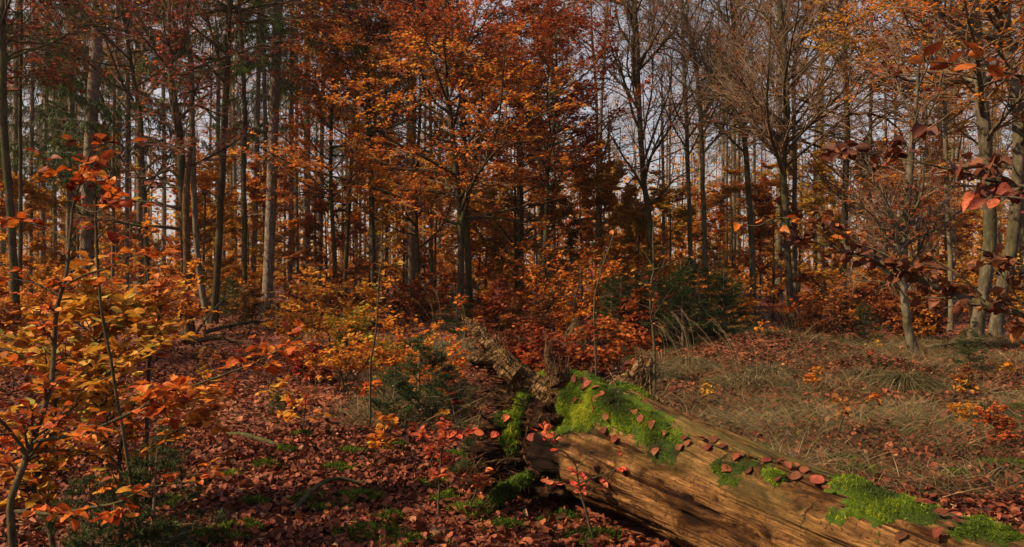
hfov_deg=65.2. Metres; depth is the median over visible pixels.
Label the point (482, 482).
beech seedling
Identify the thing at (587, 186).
young beech
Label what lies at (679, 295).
young spruce
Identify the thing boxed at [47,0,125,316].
spruce tree
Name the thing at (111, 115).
spruce tree
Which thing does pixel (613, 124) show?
woodland pole
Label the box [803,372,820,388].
beech seedling
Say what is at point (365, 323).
beech shrub
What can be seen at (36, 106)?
woodland pole
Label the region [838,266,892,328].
beech shrub
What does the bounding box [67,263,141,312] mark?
beech shrub
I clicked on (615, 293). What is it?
young spruce
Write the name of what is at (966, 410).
beech shrub
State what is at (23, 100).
bare beech
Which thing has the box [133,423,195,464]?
young spruce
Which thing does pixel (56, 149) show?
spruce tree
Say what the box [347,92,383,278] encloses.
bare beech
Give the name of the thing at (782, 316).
grass tussock
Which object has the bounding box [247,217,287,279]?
young beech
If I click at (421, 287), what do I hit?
beech shrub
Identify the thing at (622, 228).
young beech
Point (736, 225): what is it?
beech branch
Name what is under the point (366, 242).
young beech
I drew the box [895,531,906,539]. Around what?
beech leaf
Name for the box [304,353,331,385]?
beech seedling
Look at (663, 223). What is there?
woodland pole
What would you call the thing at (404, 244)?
young beech
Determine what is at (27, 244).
young beech
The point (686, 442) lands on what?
beech leaf
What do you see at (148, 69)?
spruce tree
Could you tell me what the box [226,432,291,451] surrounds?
fallen branch
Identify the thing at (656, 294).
beech shrub
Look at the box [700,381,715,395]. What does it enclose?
beech seedling
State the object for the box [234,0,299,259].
woodland pole
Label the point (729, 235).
young beech
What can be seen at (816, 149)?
bare beech
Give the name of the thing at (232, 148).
bare beech
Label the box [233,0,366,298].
spruce tree
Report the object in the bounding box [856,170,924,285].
young beech
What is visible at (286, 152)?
autumn beech
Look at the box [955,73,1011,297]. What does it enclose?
woodland pole
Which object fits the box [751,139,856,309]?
young beech
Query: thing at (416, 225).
orange beech
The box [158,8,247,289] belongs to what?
woodland pole
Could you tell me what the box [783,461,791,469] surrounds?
beech leaf
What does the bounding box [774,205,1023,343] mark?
beech branch
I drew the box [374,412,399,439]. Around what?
beech seedling
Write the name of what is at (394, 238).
young beech
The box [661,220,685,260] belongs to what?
young beech
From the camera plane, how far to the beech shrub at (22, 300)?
17.91 m
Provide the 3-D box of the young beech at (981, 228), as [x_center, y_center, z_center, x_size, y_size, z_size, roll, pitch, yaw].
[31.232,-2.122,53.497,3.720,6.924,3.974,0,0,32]
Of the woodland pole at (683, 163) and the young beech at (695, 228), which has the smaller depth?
the young beech at (695, 228)
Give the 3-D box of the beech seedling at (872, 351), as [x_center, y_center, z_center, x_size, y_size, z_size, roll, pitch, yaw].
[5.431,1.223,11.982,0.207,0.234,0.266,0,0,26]
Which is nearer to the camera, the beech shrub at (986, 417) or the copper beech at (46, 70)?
the beech shrub at (986, 417)
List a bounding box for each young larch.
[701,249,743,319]
[726,291,755,333]
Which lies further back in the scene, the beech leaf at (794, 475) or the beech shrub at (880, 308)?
the beech shrub at (880, 308)
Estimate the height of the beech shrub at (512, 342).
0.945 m
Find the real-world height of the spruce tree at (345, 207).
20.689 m
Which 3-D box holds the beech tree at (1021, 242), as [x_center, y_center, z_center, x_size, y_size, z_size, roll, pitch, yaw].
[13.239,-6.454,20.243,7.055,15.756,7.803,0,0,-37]
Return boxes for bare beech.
[7,46,43,165]
[11,4,125,130]
[22,2,108,295]
[75,42,125,284]
[160,5,215,265]
[193,2,283,292]
[198,98,242,257]
[203,69,261,250]
[209,0,262,245]
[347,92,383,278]
[499,0,622,296]
[504,0,593,292]
[554,0,803,311]
[556,0,743,283]
[592,0,776,266]
[611,91,657,262]
[623,0,837,320]
[665,21,724,276]
[673,0,801,277]
[674,63,730,186]
[678,0,1013,328]
[723,42,790,274]
[735,0,824,297]
[757,0,860,290]
[790,52,865,285]
[903,0,1019,199]
[926,40,999,288]
[964,3,1020,286]
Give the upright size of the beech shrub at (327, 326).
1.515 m
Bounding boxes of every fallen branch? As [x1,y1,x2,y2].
[183,316,244,345]
[190,279,248,338]
[203,307,281,334]
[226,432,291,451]
[429,346,482,358]
[488,505,527,520]
[924,333,984,347]
[992,392,1023,397]
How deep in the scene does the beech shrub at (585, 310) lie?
16.45 m
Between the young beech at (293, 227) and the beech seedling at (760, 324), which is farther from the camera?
the young beech at (293, 227)
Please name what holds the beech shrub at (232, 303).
on the ground at (620, 524)
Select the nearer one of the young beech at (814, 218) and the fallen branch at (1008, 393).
the fallen branch at (1008, 393)
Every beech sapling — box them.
[0,141,312,546]
[0,251,194,507]
[0,322,203,546]
[12,377,237,543]
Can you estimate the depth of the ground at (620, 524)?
10.89 m
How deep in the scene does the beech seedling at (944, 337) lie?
13.89 m
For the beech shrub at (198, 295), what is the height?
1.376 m
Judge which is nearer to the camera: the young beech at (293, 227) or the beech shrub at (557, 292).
the beech shrub at (557, 292)
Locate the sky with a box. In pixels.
[7,0,1020,271]
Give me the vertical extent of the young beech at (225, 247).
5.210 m
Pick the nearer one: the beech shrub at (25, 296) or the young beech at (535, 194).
the beech shrub at (25, 296)
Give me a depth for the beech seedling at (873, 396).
8.21 m
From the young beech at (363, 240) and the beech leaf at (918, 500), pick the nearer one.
the beech leaf at (918, 500)
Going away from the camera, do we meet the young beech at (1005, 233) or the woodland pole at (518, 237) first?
the woodland pole at (518, 237)
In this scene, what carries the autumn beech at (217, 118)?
on the ground at (620, 524)
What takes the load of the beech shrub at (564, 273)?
on the ground at (620, 524)
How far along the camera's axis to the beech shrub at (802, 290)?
30.81 m
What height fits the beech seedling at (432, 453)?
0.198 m
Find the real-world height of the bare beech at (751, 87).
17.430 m
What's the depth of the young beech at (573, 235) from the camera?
27.05 m
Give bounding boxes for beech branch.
[729,213,851,248]
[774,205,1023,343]
[821,122,1023,203]
[901,39,1023,84]
[962,182,1023,215]
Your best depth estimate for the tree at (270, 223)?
23.36 m
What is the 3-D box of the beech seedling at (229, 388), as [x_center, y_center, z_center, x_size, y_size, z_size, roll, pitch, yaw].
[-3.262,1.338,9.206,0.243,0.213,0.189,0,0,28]
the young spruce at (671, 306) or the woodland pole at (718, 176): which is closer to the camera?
the young spruce at (671, 306)
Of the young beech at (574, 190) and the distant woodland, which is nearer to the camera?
the young beech at (574, 190)
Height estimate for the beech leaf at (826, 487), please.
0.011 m
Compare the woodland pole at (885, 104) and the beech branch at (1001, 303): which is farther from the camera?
the woodland pole at (885, 104)
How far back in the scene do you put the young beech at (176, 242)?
62.04 m
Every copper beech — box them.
[6,0,109,95]
[281,0,429,297]
[300,0,578,315]
[458,0,653,317]
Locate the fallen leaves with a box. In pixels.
[0,301,1023,546]
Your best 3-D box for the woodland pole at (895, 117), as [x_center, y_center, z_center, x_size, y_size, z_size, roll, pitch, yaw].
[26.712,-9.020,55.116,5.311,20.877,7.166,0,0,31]
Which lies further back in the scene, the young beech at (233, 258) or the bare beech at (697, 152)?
the bare beech at (697, 152)
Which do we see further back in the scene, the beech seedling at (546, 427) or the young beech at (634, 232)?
the young beech at (634, 232)
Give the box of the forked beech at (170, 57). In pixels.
[53,0,299,334]
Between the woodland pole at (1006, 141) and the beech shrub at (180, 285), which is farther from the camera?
the woodland pole at (1006, 141)
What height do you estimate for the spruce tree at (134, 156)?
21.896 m
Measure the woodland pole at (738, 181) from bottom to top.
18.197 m
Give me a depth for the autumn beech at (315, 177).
55.53 m
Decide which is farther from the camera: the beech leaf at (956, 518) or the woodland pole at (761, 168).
the woodland pole at (761, 168)
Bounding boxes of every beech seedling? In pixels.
[0,362,14,389]
[0,364,19,389]
[0,406,21,433]
[0,435,23,463]
[1,354,25,386]
[56,378,84,417]
[117,383,132,399]
[196,364,207,376]
[197,345,221,371]
[201,386,223,404]
[202,366,219,381]
[211,354,221,363]
[222,381,234,395]
[235,344,245,353]
[255,372,294,406]
[274,390,330,429]
[298,385,320,409]
[298,394,312,407]
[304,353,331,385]
[307,368,325,386]
[358,380,381,402]
[366,429,394,461]
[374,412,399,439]
[408,417,483,515]
[422,445,448,466]
[434,408,452,421]
[436,391,462,417]
[464,467,495,509]
[530,421,626,538]
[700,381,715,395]
[754,319,778,336]
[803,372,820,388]
[811,366,822,374]
[825,390,861,436]
[865,336,881,345]
[865,393,881,404]
[868,347,881,355]
[937,335,948,348]
[951,376,984,395]
[985,424,1019,441]
[998,362,1015,374]
[1012,381,1023,392]
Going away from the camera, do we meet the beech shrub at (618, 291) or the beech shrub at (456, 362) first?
the beech shrub at (456, 362)
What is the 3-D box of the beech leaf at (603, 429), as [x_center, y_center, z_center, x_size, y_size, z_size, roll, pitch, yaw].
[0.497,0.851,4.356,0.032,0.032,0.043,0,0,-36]
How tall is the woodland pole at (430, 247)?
17.492 m
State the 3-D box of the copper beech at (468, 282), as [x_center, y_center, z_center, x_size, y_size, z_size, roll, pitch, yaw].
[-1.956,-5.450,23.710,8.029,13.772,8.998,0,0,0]
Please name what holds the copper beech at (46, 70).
on the ground at (620, 524)
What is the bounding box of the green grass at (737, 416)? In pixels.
[17,355,1020,543]
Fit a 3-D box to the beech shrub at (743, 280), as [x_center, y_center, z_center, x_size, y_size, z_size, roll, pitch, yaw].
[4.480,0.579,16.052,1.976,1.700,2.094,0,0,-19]
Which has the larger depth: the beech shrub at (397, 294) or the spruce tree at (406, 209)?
the spruce tree at (406, 209)
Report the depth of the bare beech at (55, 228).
49.73 m
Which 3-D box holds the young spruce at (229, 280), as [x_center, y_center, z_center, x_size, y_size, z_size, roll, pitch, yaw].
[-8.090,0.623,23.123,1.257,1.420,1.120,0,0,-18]
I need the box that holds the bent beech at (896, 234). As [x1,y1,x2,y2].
[828,0,990,353]
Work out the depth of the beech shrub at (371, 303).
20.70 m
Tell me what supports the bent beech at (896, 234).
on the ground at (620, 524)
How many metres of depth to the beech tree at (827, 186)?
23.98 m
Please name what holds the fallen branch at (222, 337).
on the ground at (620, 524)
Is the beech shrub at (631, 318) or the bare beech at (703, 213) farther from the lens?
the bare beech at (703, 213)
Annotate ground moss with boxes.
[156,402,1023,546]
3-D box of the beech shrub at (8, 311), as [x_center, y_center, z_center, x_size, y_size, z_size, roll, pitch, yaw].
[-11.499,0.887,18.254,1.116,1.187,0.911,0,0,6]
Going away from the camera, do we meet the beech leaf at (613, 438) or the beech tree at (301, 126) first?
the beech leaf at (613, 438)
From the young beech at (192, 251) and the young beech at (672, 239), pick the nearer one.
the young beech at (192, 251)
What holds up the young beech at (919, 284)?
on the ground at (620, 524)
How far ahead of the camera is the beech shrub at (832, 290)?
26.69 m
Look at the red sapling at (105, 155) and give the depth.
3.69 m
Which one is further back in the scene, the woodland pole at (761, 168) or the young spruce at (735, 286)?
the woodland pole at (761, 168)
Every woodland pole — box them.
[10,42,85,186]
[60,33,117,288]
[104,39,167,288]
[131,129,168,265]
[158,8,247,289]
[177,2,253,295]
[195,32,254,289]
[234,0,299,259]
[249,120,283,281]
[255,58,300,287]
[266,8,330,295]
[278,109,303,292]
[293,122,335,207]
[317,33,378,286]
[327,119,366,285]
[346,24,405,293]
[355,70,404,293]
[415,3,442,297]
[457,6,498,266]
[466,20,544,276]
[470,1,538,295]
[477,0,558,288]
[516,57,569,291]
[580,76,641,260]
[583,83,631,192]
[623,26,695,252]
[628,61,699,257]
[637,6,704,262]
[668,81,720,250]
[690,4,810,255]
[697,32,759,289]
[698,104,751,238]
[707,145,742,214]
[708,14,789,280]
[709,143,743,272]
[746,106,775,288]
[792,39,859,270]
[835,117,878,285]
[857,8,929,293]
[862,10,918,289]
[894,70,978,269]
[923,0,1018,302]
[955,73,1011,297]
[961,83,1007,256]
[975,102,1012,254]
[993,87,1011,177]
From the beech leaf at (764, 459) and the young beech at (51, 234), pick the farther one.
the young beech at (51, 234)
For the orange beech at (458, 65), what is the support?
on the ground at (620, 524)
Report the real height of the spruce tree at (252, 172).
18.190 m
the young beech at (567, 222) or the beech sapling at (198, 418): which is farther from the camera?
the young beech at (567, 222)
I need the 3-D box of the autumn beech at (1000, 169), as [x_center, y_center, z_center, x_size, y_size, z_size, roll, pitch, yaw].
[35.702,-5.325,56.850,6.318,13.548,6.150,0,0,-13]
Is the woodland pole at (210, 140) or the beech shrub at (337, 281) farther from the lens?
the woodland pole at (210, 140)
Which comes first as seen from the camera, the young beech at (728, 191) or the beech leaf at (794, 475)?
the beech leaf at (794, 475)
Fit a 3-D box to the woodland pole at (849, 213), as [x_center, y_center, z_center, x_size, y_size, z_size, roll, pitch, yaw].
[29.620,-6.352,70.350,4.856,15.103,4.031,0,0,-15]
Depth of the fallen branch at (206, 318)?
18.61 m
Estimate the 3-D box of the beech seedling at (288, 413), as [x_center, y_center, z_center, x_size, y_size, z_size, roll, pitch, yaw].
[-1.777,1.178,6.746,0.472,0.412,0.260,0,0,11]
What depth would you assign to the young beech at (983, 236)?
58.04 m
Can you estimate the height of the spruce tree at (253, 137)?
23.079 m
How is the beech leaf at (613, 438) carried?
on the fallen log
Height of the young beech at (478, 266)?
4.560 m
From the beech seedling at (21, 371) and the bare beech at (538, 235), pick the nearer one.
the beech seedling at (21, 371)
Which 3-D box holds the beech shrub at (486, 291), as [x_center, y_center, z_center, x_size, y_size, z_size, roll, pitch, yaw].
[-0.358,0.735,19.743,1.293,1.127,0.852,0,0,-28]
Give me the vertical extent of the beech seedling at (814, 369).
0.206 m
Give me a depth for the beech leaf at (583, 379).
4.73 m
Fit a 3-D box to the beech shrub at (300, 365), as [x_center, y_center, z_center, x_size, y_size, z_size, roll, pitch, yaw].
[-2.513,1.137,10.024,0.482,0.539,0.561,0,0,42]
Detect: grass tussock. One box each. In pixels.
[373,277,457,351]
[406,292,481,360]
[632,329,684,376]
[655,310,721,371]
[686,291,732,341]
[686,315,801,393]
[734,362,804,380]
[754,306,798,330]
[832,365,894,383]
[852,369,955,394]
[941,399,1023,420]
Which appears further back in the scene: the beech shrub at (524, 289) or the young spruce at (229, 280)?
the young spruce at (229, 280)
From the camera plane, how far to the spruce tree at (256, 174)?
30.93 m
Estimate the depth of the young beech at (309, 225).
31.61 m
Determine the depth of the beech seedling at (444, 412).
7.20 m
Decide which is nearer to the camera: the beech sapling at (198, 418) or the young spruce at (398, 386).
the beech sapling at (198, 418)
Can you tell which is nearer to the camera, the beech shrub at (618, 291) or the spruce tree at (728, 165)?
the beech shrub at (618, 291)
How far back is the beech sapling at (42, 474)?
3.89 m
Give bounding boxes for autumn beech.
[0,1,91,275]
[10,0,174,291]
[10,129,58,247]
[11,0,221,293]
[140,0,314,219]
[229,53,338,288]
[268,69,364,290]
[311,86,391,284]
[393,60,498,294]
[480,84,536,286]
[501,95,591,286]
[711,137,775,245]
[791,68,888,240]
[801,66,879,282]
[852,105,937,289]
[904,122,979,231]
[955,43,1019,251]
[958,113,1018,278]
[960,67,1020,241]
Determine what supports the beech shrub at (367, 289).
on the ground at (620, 524)
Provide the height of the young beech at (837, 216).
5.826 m
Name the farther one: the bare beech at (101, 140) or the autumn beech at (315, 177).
the bare beech at (101, 140)
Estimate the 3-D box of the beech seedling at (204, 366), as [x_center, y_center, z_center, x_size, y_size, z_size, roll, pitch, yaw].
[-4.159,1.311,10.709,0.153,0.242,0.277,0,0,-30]
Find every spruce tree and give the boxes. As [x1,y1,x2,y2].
[0,0,139,301]
[0,0,141,301]
[0,0,158,299]
[6,0,111,310]
[7,10,28,138]
[7,68,28,172]
[34,81,81,269]
[40,82,83,245]
[45,0,219,309]
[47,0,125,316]
[77,0,166,284]
[100,49,133,242]
[104,6,166,290]
[121,7,206,274]
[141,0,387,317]
[192,0,330,309]
[201,0,376,302]
[227,93,268,284]
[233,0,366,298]
[267,0,376,296]
[276,60,328,284]
[311,6,398,290]
[358,7,405,286]
[369,0,454,283]
[373,0,471,293]
[382,2,430,292]
[676,27,752,242]
[696,107,763,250]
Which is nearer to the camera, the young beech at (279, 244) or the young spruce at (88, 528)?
the young spruce at (88, 528)
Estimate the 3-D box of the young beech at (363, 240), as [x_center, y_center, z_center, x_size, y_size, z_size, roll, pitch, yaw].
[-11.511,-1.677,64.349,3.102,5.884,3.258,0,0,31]
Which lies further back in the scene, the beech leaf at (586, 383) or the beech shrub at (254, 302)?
the beech shrub at (254, 302)
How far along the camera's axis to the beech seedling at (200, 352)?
11.04 m
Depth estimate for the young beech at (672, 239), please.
47.64 m
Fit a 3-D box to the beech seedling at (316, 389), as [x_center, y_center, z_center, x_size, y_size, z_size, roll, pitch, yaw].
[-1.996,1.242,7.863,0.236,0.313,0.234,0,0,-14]
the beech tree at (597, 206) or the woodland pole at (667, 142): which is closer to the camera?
the beech tree at (597, 206)
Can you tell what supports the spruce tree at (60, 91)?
on the ground at (620, 524)
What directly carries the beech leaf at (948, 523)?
on the fallen log
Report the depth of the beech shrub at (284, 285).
31.21 m
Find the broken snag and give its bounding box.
[182,129,192,337]
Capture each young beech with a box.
[0,152,89,290]
[5,227,38,276]
[6,210,37,283]
[8,213,45,284]
[23,201,76,290]
[25,223,52,280]
[36,133,143,284]
[46,196,103,255]
[58,190,119,274]
[95,198,154,282]
[95,240,110,281]
[98,208,143,284]
[99,206,151,282]
[134,234,172,284]
[155,147,254,290]
[159,204,226,284]
[162,176,227,285]
[162,236,191,275]
[174,199,241,289]
[197,188,241,293]
[222,214,250,294]
[224,183,280,280]
[228,159,302,291]
[236,181,300,281]
[237,227,258,277]
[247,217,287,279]
[257,243,287,281]
[286,176,369,291]
[292,243,317,276]
[317,126,420,300]
[327,208,377,291]
[327,232,351,288]
[348,163,421,301]
[350,224,379,273]
[355,134,457,291]
[363,226,396,274]
[391,238,421,279]
[395,152,482,310]
[415,188,464,282]
[418,220,451,280]
[426,142,511,286]
[441,197,518,308]
[441,235,457,289]
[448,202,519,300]
[449,241,487,272]
[467,96,585,302]
[471,161,524,298]
[471,215,528,290]
[498,162,572,302]
[501,211,534,279]
[511,178,598,291]
[541,157,614,301]
[549,139,652,314]
[560,154,643,284]
[560,209,594,287]
[571,199,617,294]
[587,225,619,279]
[597,183,673,283]
[604,191,646,281]
[613,217,660,288]
[636,169,720,280]
[639,230,678,278]
[654,213,683,265]
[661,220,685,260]
[666,212,714,270]
[677,182,733,272]
[693,207,744,278]
[697,166,776,283]
[707,230,736,277]
[716,158,805,298]
[732,174,825,318]
[742,198,782,283]
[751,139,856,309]
[756,217,784,293]
[764,230,790,279]
[790,181,841,291]
[801,216,855,298]
[803,212,832,281]
[806,136,900,292]
[814,209,851,285]
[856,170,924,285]
[872,136,976,315]
[908,175,960,285]
[908,236,927,288]
[910,191,975,283]
[932,203,982,282]
[956,198,1009,275]
[956,210,979,279]
[966,220,1005,262]
[996,229,1018,278]
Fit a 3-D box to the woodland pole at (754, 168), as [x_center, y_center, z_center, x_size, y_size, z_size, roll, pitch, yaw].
[10.117,-6.266,32.891,4.373,15.340,4.652,0,0,-41]
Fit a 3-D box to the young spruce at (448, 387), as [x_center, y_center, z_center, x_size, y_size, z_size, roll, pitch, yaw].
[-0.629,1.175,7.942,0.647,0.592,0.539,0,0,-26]
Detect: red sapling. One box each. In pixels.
[25,133,155,546]
[120,235,196,505]
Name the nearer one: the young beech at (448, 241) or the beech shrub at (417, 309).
the beech shrub at (417, 309)
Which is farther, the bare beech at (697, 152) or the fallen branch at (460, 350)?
the bare beech at (697, 152)
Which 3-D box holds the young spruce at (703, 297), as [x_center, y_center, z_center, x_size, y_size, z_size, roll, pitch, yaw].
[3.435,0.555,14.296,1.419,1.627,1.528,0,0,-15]
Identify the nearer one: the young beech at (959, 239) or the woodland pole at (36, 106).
the young beech at (959, 239)
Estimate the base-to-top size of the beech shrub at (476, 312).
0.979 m
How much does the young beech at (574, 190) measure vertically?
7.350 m
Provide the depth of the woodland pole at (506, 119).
47.12 m
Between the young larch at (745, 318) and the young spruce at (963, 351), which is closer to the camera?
the young spruce at (963, 351)
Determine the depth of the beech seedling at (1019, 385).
9.28 m
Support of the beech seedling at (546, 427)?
on the ground at (620, 524)
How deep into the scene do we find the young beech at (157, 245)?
49.37 m
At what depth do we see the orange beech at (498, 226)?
25.98 m
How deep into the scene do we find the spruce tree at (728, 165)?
79.81 m
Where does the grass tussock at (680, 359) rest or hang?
on the ground at (620, 524)
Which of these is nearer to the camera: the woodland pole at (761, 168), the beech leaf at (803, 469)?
the beech leaf at (803, 469)
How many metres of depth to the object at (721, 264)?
18.19 m
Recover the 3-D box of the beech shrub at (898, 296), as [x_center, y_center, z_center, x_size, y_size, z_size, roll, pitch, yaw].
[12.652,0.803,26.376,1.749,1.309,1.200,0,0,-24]
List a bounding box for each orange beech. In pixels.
[229,0,605,330]
[321,3,514,292]
[428,0,619,313]
[801,0,1023,332]
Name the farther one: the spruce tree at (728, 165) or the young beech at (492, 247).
the spruce tree at (728, 165)
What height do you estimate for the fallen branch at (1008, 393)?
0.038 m
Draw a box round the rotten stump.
[562,318,592,350]
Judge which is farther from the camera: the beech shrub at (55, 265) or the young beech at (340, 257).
the young beech at (340, 257)
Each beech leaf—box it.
[491,431,498,437]
[501,414,509,421]
[526,433,533,440]
[571,374,575,382]
[580,376,587,383]
[584,380,590,387]
[600,426,605,432]
[602,412,608,420]
[611,435,616,441]
[637,414,642,422]
[647,420,654,428]
[651,448,658,455]
[675,444,682,450]
[683,439,690,445]
[704,444,711,450]
[709,435,717,441]
[721,464,730,471]
[732,452,740,459]
[761,457,770,462]
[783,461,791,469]
[790,471,801,479]
[799,466,808,472]
[810,475,823,483]
[821,485,829,489]
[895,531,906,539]
[914,498,924,501]
[920,500,935,502]
[932,527,941,538]
[933,507,946,514]
[943,521,952,527]
[946,508,962,511]
[949,515,959,522]
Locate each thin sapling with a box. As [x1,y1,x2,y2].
[361,240,404,427]
[583,230,630,379]
[617,209,702,393]
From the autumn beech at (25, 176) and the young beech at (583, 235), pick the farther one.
the autumn beech at (25, 176)
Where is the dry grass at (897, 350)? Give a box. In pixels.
[308,319,1023,500]
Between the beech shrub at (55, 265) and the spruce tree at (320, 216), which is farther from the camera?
the spruce tree at (320, 216)
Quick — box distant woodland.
[7,90,1012,288]
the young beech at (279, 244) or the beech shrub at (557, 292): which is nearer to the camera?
the beech shrub at (557, 292)
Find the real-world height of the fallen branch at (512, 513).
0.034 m
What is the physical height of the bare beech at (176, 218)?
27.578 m
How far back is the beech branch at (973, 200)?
2.02 m
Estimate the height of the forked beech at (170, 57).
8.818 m
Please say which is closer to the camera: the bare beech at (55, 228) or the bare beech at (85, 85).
the bare beech at (55, 228)
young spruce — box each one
[36,470,165,546]
[66,437,238,546]
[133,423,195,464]
[219,271,253,318]
[262,387,291,415]
[363,361,428,427]
[377,328,473,423]
[421,363,476,414]
[433,286,482,339]
[448,434,484,476]
[582,273,623,340]
[588,277,634,342]
[613,267,678,347]
[640,261,724,345]
[642,260,677,324]
[646,271,695,346]
[667,258,717,331]
[669,260,738,340]
[701,269,758,336]
[706,277,761,332]
[842,302,885,342]
[943,325,988,368]
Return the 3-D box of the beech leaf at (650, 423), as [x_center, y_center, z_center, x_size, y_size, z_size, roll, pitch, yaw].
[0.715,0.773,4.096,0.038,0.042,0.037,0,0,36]
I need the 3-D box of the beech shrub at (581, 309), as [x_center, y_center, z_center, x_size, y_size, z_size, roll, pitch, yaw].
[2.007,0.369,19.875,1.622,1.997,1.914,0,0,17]
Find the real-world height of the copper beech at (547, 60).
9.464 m
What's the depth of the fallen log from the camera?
3.96 m
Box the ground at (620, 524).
[0,272,1023,546]
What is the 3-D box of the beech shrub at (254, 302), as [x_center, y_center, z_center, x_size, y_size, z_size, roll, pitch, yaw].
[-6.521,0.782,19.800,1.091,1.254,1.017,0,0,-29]
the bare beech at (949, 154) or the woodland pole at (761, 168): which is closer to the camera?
the bare beech at (949, 154)
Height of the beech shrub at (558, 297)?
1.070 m
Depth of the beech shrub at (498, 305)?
18.18 m
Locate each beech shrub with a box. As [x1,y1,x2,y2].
[0,230,64,309]
[0,275,38,333]
[0,286,36,325]
[0,291,39,321]
[0,294,30,329]
[3,251,62,308]
[30,259,79,311]
[34,275,68,311]
[36,289,66,335]
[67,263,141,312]
[73,283,107,309]
[95,213,222,328]
[160,286,197,317]
[174,275,212,310]
[192,264,235,301]
[207,264,237,308]
[224,295,241,314]
[226,280,273,329]
[248,275,303,308]
[260,297,323,348]
[279,266,358,347]
[279,268,401,396]
[279,286,306,307]
[281,251,377,331]
[291,343,332,384]
[301,272,355,317]
[323,300,374,357]
[325,307,385,337]
[336,289,383,321]
[344,283,377,316]
[355,276,443,379]
[356,271,381,295]
[359,331,409,370]
[374,267,433,319]
[377,267,442,317]
[386,270,432,321]
[391,293,481,398]
[399,280,451,321]
[408,291,435,319]
[429,282,454,310]
[441,291,495,326]
[463,311,539,360]
[471,269,527,331]
[473,286,491,308]
[475,281,521,317]
[494,297,534,340]
[495,225,616,326]
[506,285,540,324]
[509,326,555,368]
[512,310,611,372]
[519,291,570,345]
[520,249,627,334]
[536,281,567,305]
[536,302,596,332]
[546,314,611,376]
[549,289,571,312]
[564,248,623,324]
[585,316,664,375]
[595,249,686,297]
[606,303,634,339]
[609,283,625,315]
[613,288,670,351]
[622,277,643,297]
[627,231,691,295]
[641,274,694,334]
[646,253,702,284]
[685,261,787,325]
[691,268,741,309]
[763,295,779,305]
[764,283,828,329]
[784,289,809,301]
[788,301,835,335]
[798,282,830,317]
[804,261,897,324]
[809,260,859,311]
[820,295,858,340]
[827,248,883,321]
[834,292,866,319]
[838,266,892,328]
[862,287,900,334]
[881,288,908,315]
[882,288,935,337]
[897,291,950,340]
[911,308,936,337]
[916,279,947,312]
[928,238,1023,320]
[946,400,981,424]
[947,361,977,391]
[953,259,1018,319]
[972,400,1017,434]
[990,245,1023,318]
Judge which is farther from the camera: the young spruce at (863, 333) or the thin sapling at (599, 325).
the young spruce at (863, 333)
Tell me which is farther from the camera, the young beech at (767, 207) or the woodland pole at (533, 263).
the woodland pole at (533, 263)
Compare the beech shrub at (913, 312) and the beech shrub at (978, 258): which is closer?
the beech shrub at (913, 312)
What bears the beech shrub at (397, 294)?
on the ground at (620, 524)
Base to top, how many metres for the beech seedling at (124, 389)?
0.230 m
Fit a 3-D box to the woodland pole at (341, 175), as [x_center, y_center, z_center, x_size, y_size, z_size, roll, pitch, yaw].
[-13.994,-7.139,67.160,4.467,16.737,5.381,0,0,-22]
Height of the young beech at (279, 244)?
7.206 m
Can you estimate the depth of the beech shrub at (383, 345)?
11.06 m
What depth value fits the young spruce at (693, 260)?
17.96 m
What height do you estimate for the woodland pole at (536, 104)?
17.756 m
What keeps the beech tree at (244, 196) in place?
on the ground at (620, 524)
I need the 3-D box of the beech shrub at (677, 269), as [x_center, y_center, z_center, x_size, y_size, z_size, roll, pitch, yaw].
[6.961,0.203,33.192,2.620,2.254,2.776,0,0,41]
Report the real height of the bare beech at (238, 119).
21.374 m
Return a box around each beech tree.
[0,0,119,339]
[6,0,264,320]
[8,0,119,317]
[36,0,413,323]
[41,0,219,313]
[103,0,247,323]
[192,0,342,324]
[247,0,410,308]
[271,0,484,317]
[509,0,725,305]
[522,0,696,294]
[621,0,960,319]
[642,0,932,317]
[766,0,998,310]
[769,0,1023,303]
[816,0,1023,338]
[834,0,1023,290]
[841,0,1020,314]
[841,0,1023,339]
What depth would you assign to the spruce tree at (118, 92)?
56.08 m
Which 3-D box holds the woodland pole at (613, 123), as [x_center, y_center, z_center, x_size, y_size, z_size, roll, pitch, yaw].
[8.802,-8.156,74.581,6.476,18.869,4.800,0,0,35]
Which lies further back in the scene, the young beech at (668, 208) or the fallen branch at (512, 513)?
the young beech at (668, 208)
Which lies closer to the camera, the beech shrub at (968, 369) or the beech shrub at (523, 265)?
the beech shrub at (968, 369)
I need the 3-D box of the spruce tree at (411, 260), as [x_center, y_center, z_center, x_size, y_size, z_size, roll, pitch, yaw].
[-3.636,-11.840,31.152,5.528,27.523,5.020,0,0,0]
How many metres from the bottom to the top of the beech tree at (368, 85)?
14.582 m
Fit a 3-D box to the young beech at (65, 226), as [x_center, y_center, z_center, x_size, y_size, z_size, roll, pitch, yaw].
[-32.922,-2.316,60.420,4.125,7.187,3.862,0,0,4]
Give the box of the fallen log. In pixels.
[453,307,1023,546]
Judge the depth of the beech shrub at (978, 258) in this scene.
19.13 m
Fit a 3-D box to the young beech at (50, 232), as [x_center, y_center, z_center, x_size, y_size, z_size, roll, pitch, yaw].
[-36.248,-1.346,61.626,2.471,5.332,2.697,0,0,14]
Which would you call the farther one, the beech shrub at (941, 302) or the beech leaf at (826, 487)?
the beech shrub at (941, 302)
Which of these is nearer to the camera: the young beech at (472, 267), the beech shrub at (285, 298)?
the beech shrub at (285, 298)
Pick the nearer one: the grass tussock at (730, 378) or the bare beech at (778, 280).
the grass tussock at (730, 378)
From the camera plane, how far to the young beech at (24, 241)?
45.32 m

